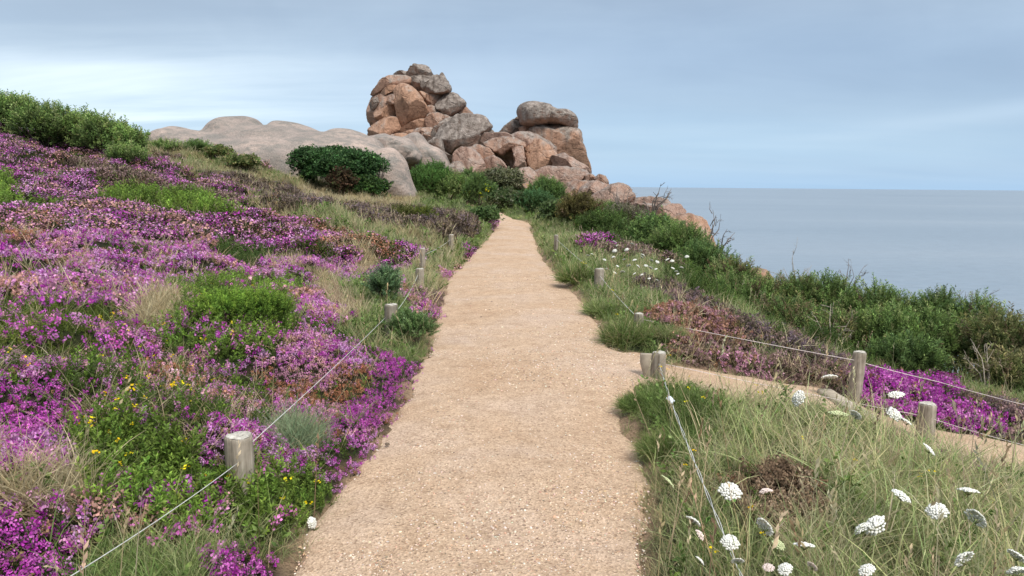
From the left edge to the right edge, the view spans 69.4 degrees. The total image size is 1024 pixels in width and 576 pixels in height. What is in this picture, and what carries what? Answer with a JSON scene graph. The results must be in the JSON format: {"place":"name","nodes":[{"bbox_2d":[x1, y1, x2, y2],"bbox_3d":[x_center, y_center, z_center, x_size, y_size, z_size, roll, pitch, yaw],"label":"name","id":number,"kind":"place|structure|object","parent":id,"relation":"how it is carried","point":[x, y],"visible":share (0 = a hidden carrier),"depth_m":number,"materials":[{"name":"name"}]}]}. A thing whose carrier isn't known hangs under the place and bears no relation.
{"place":"outdoors","nodes":[
{"label":"outdoors","id":0,"kind":"place"},
{"bbox_2d":[294,213,652,575],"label":"path","id":1,"kind":"structure","parent":0,"point":[509,247],"depth_m":4.44,"materials":[{"name":"beige gravel"}]},
{"bbox_2d":[0,131,1023,575],"bbox_3d":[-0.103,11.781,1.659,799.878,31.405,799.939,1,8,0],"label":"ground","id":2,"kind":"structure","parent":0,"point":[286,565],"depth_m":5.30,"materials":[{"name":"plant"}]},
{"bbox_2d":[0,89,43,132],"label":"gorse bush","id":3,"kind":"object","parent":2,"relation":"on","point":[13,99],"visible":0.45,"depth_m":28.72,"materials":[{"name":"green plant"}]},
{"bbox_2d":[0,98,86,148],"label":"gorse bush","id":4,"kind":"object","parent":2,"relation":"on","point":[42,116],"visible":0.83,"depth_m":28.30,"materials":[{"name":"green plant"}]},
{"bbox_2d":[34,104,102,147],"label":"gorse bush","id":5,"kind":"object","parent":2,"relation":"on","point":[80,114],"visible":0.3,"depth_m":28.80,"materials":[{"name":"green plant"}]},
{"bbox_2d":[63,109,136,152],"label":"gorse bush","id":6,"kind":"object","parent":2,"relation":"on","point":[83,135],"visible":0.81,"depth_m":28.41,"materials":[{"name":"green plant"}]},
{"bbox_2d":[94,117,150,152],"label":"gorse bush","id":7,"kind":"object","parent":2,"relation":"on","point":[138,136],"visible":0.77,"depth_m":28.59,"materials":[{"name":"green plant"}]},
{"bbox_2d":[101,138,152,165],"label":"gorse bush","id":8,"kind":"object","parent":2,"relation":"on","point":[118,150],"visible":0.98,"depth_m":25.34,"materials":[{"name":"green plant"}]},
{"bbox_2d":[8,296,320,503],"bbox_3d":[-3.390,0.333,5.915,3.298,0.686,6.182,-2,8,-17],"label":"yellow blossom","id":9,"kind":"object","parent":2,"relation":"on","point":[93,451],"visible":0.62,"depth_m":3.85,"materials":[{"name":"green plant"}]},
{"bbox_2d":[149,136,185,151],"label":"gorse bush","id":10,"kind":"object","parent":2,"relation":"on","point":[159,144],"visible":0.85,"depth_m":32.20,"materials":[{"name":"green plant"}]},
{"bbox_2d":[199,143,235,157],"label":"gorse bush","id":11,"kind":"object","parent":2,"relation":"on","point":[217,150],"visible":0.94,"depth_m":32.12,"materials":[{"name":"green plant"}]},
{"bbox_2d":[169,285,297,322],"bbox_3d":[-2.394,0.199,6.400,0.914,0.476,0.909,6,10,34],"label":"gorse cushion","id":12,"kind":"object","parent":2,"relation":"on","point":[246,301],"visible":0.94,"depth_m":6.25,"materials":[{"name":"green plant"}]},
{"bbox_2d":[223,431,255,499],"bbox_3d":[-1.325,0.920,3.620,0.143,0.432,0.144,1,8,0],"label":"fence post","id":13,"kind":"object","parent":2,"relation":"on","point":[246,455],"visible":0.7,"depth_m":3.56,"materials":[{"name":"grey wood"}]},
{"bbox_2d":[217,152,263,167],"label":"gorse bush","id":14,"kind":"object","parent":2,"relation":"on","point":[251,159],"visible":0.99,"depth_m":31.22,"materials":[{"name":"green plant"}]},
{"bbox_2d":[0,146,491,575],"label":"gorse cover","id":15,"kind":"object","parent":2,"relation":"on","point":[179,454],"visible":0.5,"depth_m":4.20,"materials":[{"name":"green plant"}]},
{"bbox_2d":[0,127,493,575],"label":"grass","id":16,"kind":"structure","parent":2,"relation":"on","point":[161,298],"depth_m":5.82,"materials":[{"name":"green plant"}]},
{"bbox_2d":[0,124,499,575],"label":"heather","id":17,"kind":"object","parent":2,"relation":"on","point":[157,223],"visible":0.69,"depth_m":6.38,"materials":[{"name":"purple plant"}]},
{"bbox_2d":[64,150,483,317],"bbox_3d":[-8.261,-4.038,27.750,16.675,3.579,40.945,-2,8,-16],"label":"dry heather","id":18,"kind":"object","parent":2,"relation":"on","point":[119,170],"visible":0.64,"depth_m":19.06,"materials":[{"name":"brown plant"}]},
{"bbox_2d":[148,116,416,197],"bbox_3d":[-12.029,-6.345,38.547,14.868,5.242,8.634,1,8,0],"label":"whaleback rock","id":19,"kind":"object","parent":2,"relation":"on","point":[275,142],"visible":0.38,"depth_m":36.03,"materials":[{"name":"stone"}]},
{"bbox_2d":[285,143,391,184],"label":"ivy bush","id":20,"kind":"object","parent":2,"relation":"on","point":[317,162],"visible":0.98,"depth_m":31.53,"materials":[{"name":"green plant"}]},
{"bbox_2d":[325,166,359,194],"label":"brown bush","id":21,"kind":"object","parent":2,"relation":"on","point":[339,179],"visible":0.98,"depth_m":30.61,"materials":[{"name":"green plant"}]},
{"bbox_2d":[341,172,393,197],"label":"ivy bush","id":22,"kind":"object","parent":2,"relation":"on","point":[369,184],"visible":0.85,"depth_m":31.21,"materials":[{"name":"green plant"}]},
{"bbox_2d":[360,261,404,301],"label":"feathery bush","id":23,"kind":"object","parent":2,"relation":"on","point":[380,279],"visible":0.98,"depth_m":8.90,"materials":[{"name":"green plant"}]},
{"bbox_2d":[367,116,401,135],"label":"boulder","id":24,"kind":"object","parent":2,"relation":"on","point":[389,125],"visible":0.77,"depth_m":51.65,"materials":[{"name":"orange stone"}]},
{"bbox_2d":[366,92,392,122],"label":"boulder","id":25,"kind":"object","parent":24,"relation":"on","point":[380,105],"visible":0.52,"depth_m":52.53,"materials":[{"name":"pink stone"}]},
{"bbox_2d":[370,74,411,95],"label":"boulder","id":26,"kind":"object","parent":25,"relation":"on","point":[383,83],"visible":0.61,"depth_m":52.31,"materials":[{"name":"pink stone"}]},
{"bbox_2d":[384,303,397,336],"bbox_3d":[-1.239,0.385,7.594,0.138,0.458,0.134,1,8,0],"label":"fence post","id":27,"kind":"object","parent":2,"relation":"on","point":[390,309],"visible":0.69,"depth_m":7.53,"materials":[{"name":"grey wood"}]},
{"bbox_2d":[382,306,443,341],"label":"feathery bush","id":28,"kind":"object","parent":2,"relation":"on","point":[410,319],"visible":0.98,"depth_m":7.43,"materials":[{"name":"green plant"}]},
{"bbox_2d":[403,132,449,171],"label":"boulder","id":29,"kind":"object","parent":2,"relation":"on","point":[425,147],"visible":0.37,"depth_m":44.14,"materials":[{"name":"stone"}]},
{"bbox_2d":[370,133,422,164],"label":"boulder","id":30,"kind":"object","parent":29,"relation":"on","point":[408,150],"visible":0.51,"depth_m":42.41,"materials":[{"name":"stone"}]},
{"bbox_2d":[410,157,455,198],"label":"green bush","id":31,"kind":"object","parent":2,"relation":"on","point":[428,176],"visible":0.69,"depth_m":39.79,"materials":[{"name":"green plant"}]},
{"bbox_2d":[430,169,474,201],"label":"green bush","id":32,"kind":"object","parent":2,"relation":"on","point":[456,182],"visible":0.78,"depth_m":39.27,"materials":[{"name":"green plant"}]},
{"bbox_2d":[452,146,485,172],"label":"boulder","id":33,"kind":"object","parent":2,"relation":"on","point":[468,157],"visible":0.73,"depth_m":45.07,"materials":[{"name":"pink stone"}]},
{"bbox_2d":[457,170,498,206],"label":"green bush","id":34,"kind":"object","parent":2,"relation":"on","point":[472,185],"visible":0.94,"depth_m":38.30,"materials":[{"name":"green plant"}]},
{"bbox_2d":[466,204,505,221],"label":"green bush","id":35,"kind":"object","parent":2,"relation":"on","point":[487,212],"visible":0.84,"depth_m":26.60,"materials":[{"name":"green plant"}]},
{"bbox_2d":[494,153,509,166],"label":"boulder","id":36,"kind":"object","parent":2,"relation":"on","point":[506,162],"visible":0.02,"depth_m":50.86,"materials":[{"name":"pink stone"}]},
{"bbox_2d":[480,164,527,189],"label":"pale bush","id":37,"kind":"object","parent":2,"relation":"on","point":[501,176],"visible":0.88,"depth_m":41.94,"materials":[{"name":"green plant"}]},
{"bbox_2d":[482,187,530,207],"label":"pale bush","id":38,"kind":"object","parent":2,"relation":"on","point":[501,196],"visible":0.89,"depth_m":35.60,"materials":[{"name":"green plant"}]},
{"bbox_2d":[479,131,556,168],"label":"boulder","id":39,"kind":"object","parent":2,"relation":"on","point":[527,137],"visible":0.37,"depth_m":48.73,"materials":[{"name":"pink stone"}]},
{"bbox_2d":[435,113,492,154],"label":"boulder","id":40,"kind":"object","parent":39,"relation":"on","point":[454,132],"visible":0.85,"depth_m":49.58,"materials":[{"name":"grey stone"}]},
{"bbox_2d":[483,136,525,155],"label":"boulder","id":41,"kind":"object","parent":39,"relation":"on","point":[502,146],"visible":0.88,"depth_m":47.34,"materials":[{"name":"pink stone"}]},
{"bbox_2d":[512,146,526,169],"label":"boulder","id":42,"kind":"object","parent":2,"relation":"on","point":[519,157],"visible":0.88,"depth_m":46.96,"materials":[{"name":"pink stone"}]},
{"bbox_2d":[514,185,558,212],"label":"green bush","id":43,"kind":"object","parent":2,"relation":"on","point":[533,196],"visible":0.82,"depth_m":35.38,"materials":[{"name":"green plant"}]},
{"bbox_2d":[524,138,556,169],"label":"boulder","id":44,"kind":"object","parent":2,"relation":"on","point":[539,152],"visible":0.66,"depth_m":47.12,"materials":[{"name":"orange stone"}]},
{"bbox_2d":[524,174,570,199],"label":"green bush","id":45,"kind":"object","parent":2,"relation":"on","point":[553,186],"visible":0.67,"depth_m":38.28,"materials":[{"name":"green plant"}]},
{"bbox_2d":[533,198,568,220],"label":"gorse bush","id":46,"kind":"object","parent":2,"relation":"on","point":[547,208],"visible":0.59,"depth_m":26.61,"materials":[{"name":"green plant"}]},
{"bbox_2d":[534,166,588,183],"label":"boulder","id":47,"kind":"object","parent":2,"relation":"on","point":[564,174],"visible":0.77,"depth_m":44.10,"materials":[{"name":"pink stone"}]},
{"bbox_2d":[550,153,590,172],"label":"boulder","id":48,"kind":"object","parent":47,"relation":"on","point":[562,159],"visible":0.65,"depth_m":46.23,"materials":[{"name":"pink stone"}]},
{"bbox_2d":[548,259,609,283],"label":"grass tussock","id":49,"kind":"object","parent":2,"relation":"on","point":[568,275],"depth_m":11.77,"materials":[{"name":"green plant"}]},
{"bbox_2d":[554,188,606,220],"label":"gorse bush","id":50,"kind":"object","parent":2,"relation":"on","point":[575,204],"visible":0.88,"depth_m":25.16,"materials":[{"name":"green plant"}]},
{"bbox_2d":[578,180,607,196],"bbox_3d":[4.444,-5.296,40.773,1.941,1.319,2.226,1,8,0],"label":"boulder","id":51,"kind":"object","parent":2,"relation":"on","point":[594,186],"visible":0.52,"depth_m":39.98,"materials":[{"name":"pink stone"}]},
{"bbox_2d":[578,294,624,319],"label":"grass tussock","id":52,"kind":"object","parent":2,"relation":"on","point":[591,308],"depth_m":9.31,"materials":[{"name":"green plant"}]},
{"bbox_2d":[575,205,628,232],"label":"gorse bush","id":53,"kind":"object","parent":2,"relation":"on","point":[606,218],"visible":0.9,"depth_m":23.70,"materials":[{"name":"green plant"}]},
{"bbox_2d":[591,182,635,204],"bbox_3d":[5.028,-4.673,37.879,2.527,1.480,2.796,1,8,0],"label":"boulder","id":54,"kind":"object","parent":2,"relation":"on","point":[619,188],"visible":0.59,"depth_m":36.71,"materials":[{"name":"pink stone"}]},
{"bbox_2d":[602,202,647,219],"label":"gorse bush","id":55,"kind":"object","parent":2,"relation":"on","point":[624,207],"visible":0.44,"depth_m":25.64,"materials":[{"name":"green plant"}]},
{"bbox_2d":[587,313,663,350],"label":"grass tussock","id":56,"kind":"object","parent":2,"relation":"on","point":[612,335],"depth_m":7.62,"materials":[{"name":"green plant"}]},
{"bbox_2d":[609,386,670,416],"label":"grass tussock","id":57,"kind":"object","parent":2,"relation":"on","point":[629,403],"depth_m":5.21,"materials":[{"name":"green plant"}]},
{"bbox_2d":[625,205,683,248],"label":"gorse bush","id":58,"kind":"object","parent":2,"relation":"on","point":[638,230],"visible":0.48,"depth_m":21.72,"materials":[{"name":"green plant"}]},
{"bbox_2d":[651,350,665,378],"bbox_3d":[1.257,0.744,6.356,0.130,0.410,0.126,1,8,0],"label":"fence post","id":59,"kind":"object","parent":2,"relation":"on","point":[659,358],"visible":0.61,"depth_m":6.30,"materials":[{"name":"grey wood"}]},
{"bbox_2d":[628,424,689,462],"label":"grass tussock","id":60,"kind":"object","parent":2,"relation":"on","point":[650,443],"depth_m":4.31,"materials":[{"name":"green plant"}]},
{"bbox_2d":[631,203,686,217],"bbox_3d":[6.880,-3.815,36.232,2.477,0.730,2.563,8,11,43],"label":"boulder","id":61,"kind":"object","parent":2,"relation":"on","point":[671,209],"visible":0.5,"depth_m":35.24,"materials":[{"name":"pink stone"}]},
{"bbox_2d":[643,320,690,339],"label":"grass tussock","id":62,"kind":"object","parent":2,"relation":"on","point":[677,332],"depth_m":7.53,"materials":[{"name":"green plant"}]},
{"bbox_2d":[641,216,712,253],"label":"gorse bush","id":63,"kind":"object","parent":2,"relation":"on","point":[675,235],"visible":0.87,"depth_m":19.62,"materials":[{"name":"green plant"}]},
{"bbox_2d":[670,213,716,245],"bbox_3d":[8.274,-2.459,34.754,2.589,2.194,3.299,1,8,0],"label":"boulder","id":64,"kind":"object","parent":2,"relation":"on","point":[696,219],"visible":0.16,"depth_m":33.50,"materials":[{"name":"orange stone"}]},
{"bbox_2d":[658,385,737,414],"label":"grass tussock","id":65,"kind":"object","parent":2,"relation":"on","point":[691,396],"depth_m":5.03,"materials":[{"name":"green plant"}]},
{"bbox_2d":[673,236,740,270],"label":"gorse bush","id":66,"kind":"object","parent":2,"relation":"on","point":[700,254],"visible":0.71,"depth_m":18.82,"materials":[{"name":"green plant"}]},
{"bbox_2d":[713,482,742,549],"bbox_3d":[0.934,1.008,3.219,0.122,0.317,0.090,5,9,30],"label":"white umbel","id":67,"kind":"object","parent":2,"relation":"on","point":[724,491],"visible":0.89,"depth_m":3.19,"materials":[{"name":"white plant"}]},
{"bbox_2d":[436,185,1023,575],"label":"grass","id":68,"kind":"structure","parent":2,"relation":"on","point":[880,492],"depth_m":3.85,"materials":[{"name":"green plant"}]},
{"bbox_2d":[720,534,739,573],"bbox_3d":[0.829,1.097,2.856,0.074,0.308,0.106,1,8,0],"label":"white umbel","id":69,"kind":"object","parent":2,"relation":"on","point":[726,541],"visible":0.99,"depth_m":2.81,"materials":[{"name":"white plant"}]},
{"bbox_2d":[704,252,760,280],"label":"gorse bush","id":70,"kind":"object","parent":2,"relation":"on","point":[725,265],"visible":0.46,"depth_m":17.40,"materials":[{"name":"green plant"}]},
{"bbox_2d":[459,185,1023,575],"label":"gorse cover","id":71,"kind":"object","parent":2,"relation":"on","point":[701,276],"visible":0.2,"depth_m":7.52,"materials":[{"name":"green plant"}]},
{"bbox_2d":[711,266,791,304],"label":"gorse bush","id":72,"kind":"object","parent":2,"relation":"on","point":[757,284],"visible":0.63,"depth_m":15.29,"materials":[{"name":"green plant"}]},
{"bbox_2d":[740,270,823,309],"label":"gorse bush","id":73,"kind":"object","parent":2,"relation":"on","point":[788,288],"visible":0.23,"depth_m":15.29,"materials":[{"name":"green plant"}]},
{"bbox_2d":[751,289,828,330],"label":"gorse bush","id":74,"kind":"object","parent":2,"relation":"on","point":[797,308],"visible":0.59,"depth_m":12.53,"materials":[{"name":"green plant"}]},
{"bbox_2d":[573,231,1015,435],"bbox_3d":[8.036,2.034,28.100,11.099,9.725,42.700,1,8,7],"label":"heather","id":75,"kind":"object","parent":2,"relation":"on","point":[908,383],"visible":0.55,"depth_m":7.71,"materials":[{"name":"purple plant"}]},
{"bbox_2d":[590,239,1023,537],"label":"dry heather","id":76,"kind":"object","parent":2,"relation":"on","point":[786,471],"visible":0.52,"depth_m":7.46,"materials":[{"name":"brown plant"}]},
{"bbox_2d":[781,267,873,326],"bbox_3d":[6.550,0.449,15.248,1.753,1.861,2.036,-6,10,-39],"label":"gorse bush","id":77,"kind":"object","parent":2,"relation":"on","point":[833,290],"visible":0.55,"depth_m":14.98,"materials":[{"name":"green plant"}]},
{"bbox_2d":[794,299,885,349],"bbox_3d":[5.391,0.767,12.229,1.586,1.185,1.396,1,8,0],"label":"gorse bush","id":78,"kind":"object","parent":2,"relation":"on","point":[839,319],"visible":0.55,"depth_m":11.97,"materials":[{"name":"green plant"}]},
{"bbox_2d":[847,350,866,404],"bbox_3d":[3.336,0.941,7.185,0.158,0.674,0.130,1,8,0],"label":"fence post","id":79,"kind":"object","parent":2,"relation":"on","point":[858,363],"visible":0.77,"depth_m":7.13,"materials":[{"name":"grey wood"}]},
{"bbox_2d":[864,515,885,563],"bbox_3d":[1.424,1.053,2.929,0.076,0.326,0.131,1,8,0],"label":"white umbel","id":80,"kind":"object","parent":2,"relation":"on","point":[875,521],"visible":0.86,"depth_m":2.88,"materials":[{"name":"white plant"}]},
{"bbox_2d":[839,272,921,351],"bbox_3d":[7.343,0.724,14.750,2.127,2.095,1.830,1,8,0],"label":"gorse bush","id":81,"kind":"object","parent":2,"relation":"on","point":[881,295],"visible":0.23,"depth_m":14.43,"materials":[{"name":"green plant"}]},
{"bbox_2d":[843,297,927,349],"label":"gorse bush","id":82,"kind":"object","parent":2,"relation":"on","point":[887,318],"visible":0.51,"depth_m":11.79,"materials":[{"name":"green plant"}]},
{"bbox_2d":[862,326,954,374],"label":"gorse bush","id":83,"kind":"object","parent":2,"relation":"on","point":[911,353],"visible":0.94,"depth_m":10.64,"materials":[{"name":"green plant"}]},
{"bbox_2d":[915,401,936,441],"bbox_3d":[3.490,1.216,6.250,0.148,0.516,0.147,1,8,0],"label":"fence post","id":84,"kind":"object","parent":2,"relation":"on","point":[929,412],"visible":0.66,"depth_m":6.18,"materials":[{"name":"grey wood"}]},
{"bbox_2d":[917,502,949,565],"bbox_3d":[1.711,1.029,3.011,0.108,0.313,0.094,1,8,0],"label":"white umbel","id":85,"kind":"object","parent":2,"relation":"on","point":[935,510],"visible":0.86,"depth_m":2.99,"materials":[{"name":"white plant"}]},
{"bbox_2d":[899,284,972,364],"bbox_3d":[7.916,0.951,14.263,2.119,2.164,1.508,1,8,0],"label":"gorse bush","id":86,"kind":"object","parent":2,"relation":"on","point":[936,298],"visible":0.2,"depth_m":14.00,"materials":[{"name":"green plant"}]},
{"bbox_2d":[883,298,990,373],"bbox_3d":[6.621,0.935,11.637,1.775,1.565,1.478,1,8,0],"label":"gorse bush","id":87,"kind":"object","parent":2,"relation":"on","point":[943,328],"visible":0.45,"depth_m":11.41,"materials":[{"name":"green plant"}]},
{"bbox_2d":[941,286,1008,373],"bbox_3d":[8.587,1.132,13.811,1.667,2.333,1.642,7,10,40],"label":"gorse bush","id":88,"kind":"object","parent":2,"relation":"on","point":[977,305],"visible":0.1,"depth_m":13.64,"materials":[{"name":"green plant"}]},
{"bbox_2d":[964,509,986,565],"bbox_3d":[1.843,1.035,2.928,0.062,0.333,0.122,0,8,-6],"label":"white umbel","id":89,"kind":"object","parent":2,"relation":"on","point":[978,516],"visible":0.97,"depth_m":2.93,"materials":[{"name":"white plant"}]},
{"bbox_2d":[945,301,1023,385],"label":"gorse bush","id":90,"kind":"object","parent":2,"relation":"on","point":[997,325],"visible":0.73,"depth_m":10.91,"materials":[{"name":"green plant"}]},
{"bbox_2d":[960,342,1023,392],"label":"gorse bush","id":91,"kind":"object","parent":2,"relation":"on","point":[1012,362],"visible":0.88,"depth_m":9.70,"materials":[{"name":"green plant"}]},
{"bbox_2d":[989,315,1023,357],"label":"gorse bush","id":92,"kind":"object","parent":2,"relation":"on","point":[1011,342],"visible":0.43,"depth_m":10.57,"materials":[{"name":"green plant"}]},
{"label":"boulder","id":93,"kind":"object","parent":2,"relation":"on","visible":0},
{"bbox_2d":[411,127,432,139],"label":"boulder","id":94,"kind":"object","parent":93,"relation":"on","point":[425,132],"visible":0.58,"depth_m":50.90,"materials":[{"name":"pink stone"}]},
{"bbox_2d":[399,118,425,132],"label":"boulder","id":95,"kind":"object","parent":94,"relation":"on","point":[417,123],"visible":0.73,"depth_m":51.99,"materials":[{"name":"orange stone"}]},
{"bbox_2d":[393,83,427,126],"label":"boulder","id":96,"kind":"object","parent":95,"relation":"on","point":[410,104],"visible":0.97,"depth_m":51.52,"materials":[{"name":"orange stone"}]},
{"bbox_2d":[451,106,472,116],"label":"boulder","id":97,"kind":"object","parent":93,"relation":"on","point":[465,109],"visible":0.24,"depth_m":53.04,"materials":[{"name":"pink stone"}]},
{"bbox_2d":[435,92,466,116],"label":"boulder","id":98,"kind":"object","parent":97,"relation":"on","point":[450,104],"visible":0.92,"depth_m":52.22,"materials":[{"name":"grey stone"}]},
{"bbox_2d":[421,74,451,95],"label":"boulder","id":99,"kind":"object","parent":98,"relation":"on","point":[438,84],"visible":0.91,"depth_m":52.41,"materials":[{"name":"grey stone"}]},
{"bbox_2d":[0,0,1023,190],"label":"sky","id":100,"kind":"structure","parent":0,"point":[790,94],"materials":[{"name":"blue"}]},
{"bbox_2d":[528,125,591,173],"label":"boulder","id":101,"kind":"object","parent":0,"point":[566,140],"visible":0.52,"depth_m":50.01,"materials":[{"name":"stone"}]},
{"bbox_2d":[516,101,577,127],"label":"boulder","id":102,"kind":"object","parent":101,"relation":"on","point":[531,113],"visible":0.88,"depth_m":49.76,"materials":[{"name":"grey stone"}]},
{"bbox_2d":[626,352,1023,470],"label":"side path","id":103,"kind":"structure","parent":0,"point":[692,374],"depth_m":6.69,"materials":[{"name":"beige gravel"}]},
{"bbox_2d":[817,389,880,424],"bbox_3d":[3.076,1.111,6.788,0.162,0.134,0.905,0,8,-3],"label":"step edging","id":104,"kind":"object","parent":103,"relation":"on","point":[831,393],"visible":0.32,"depth_m":6.96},
{"bbox_2d":[630,187,1023,372],"bbox_3d":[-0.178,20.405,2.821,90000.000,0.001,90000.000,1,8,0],"label":"sea","id":105,"kind":"structure","parent":0,"point":[966,241],"depth_m":349.29,"materials":[{"name":"liquid"}]},
{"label":"boulder","id":106,"kind":"object","parent":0,"visible":0},
{"bbox_2d":[410,75,428,90],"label":"boulder","id":107,"kind":"object","parent":106,"relation":"on","point":[415,81],"visible":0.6,"depth_m":52.81,"materials":[{"name":"grey stone"}]},
{"bbox_2d":[406,63,432,75],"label":"boulder","id":108,"kind":"object","parent":107,"relation":"on","point":[417,69],"visible":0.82,"depth_m":52.81,"materials":[{"name":"grey stone"}]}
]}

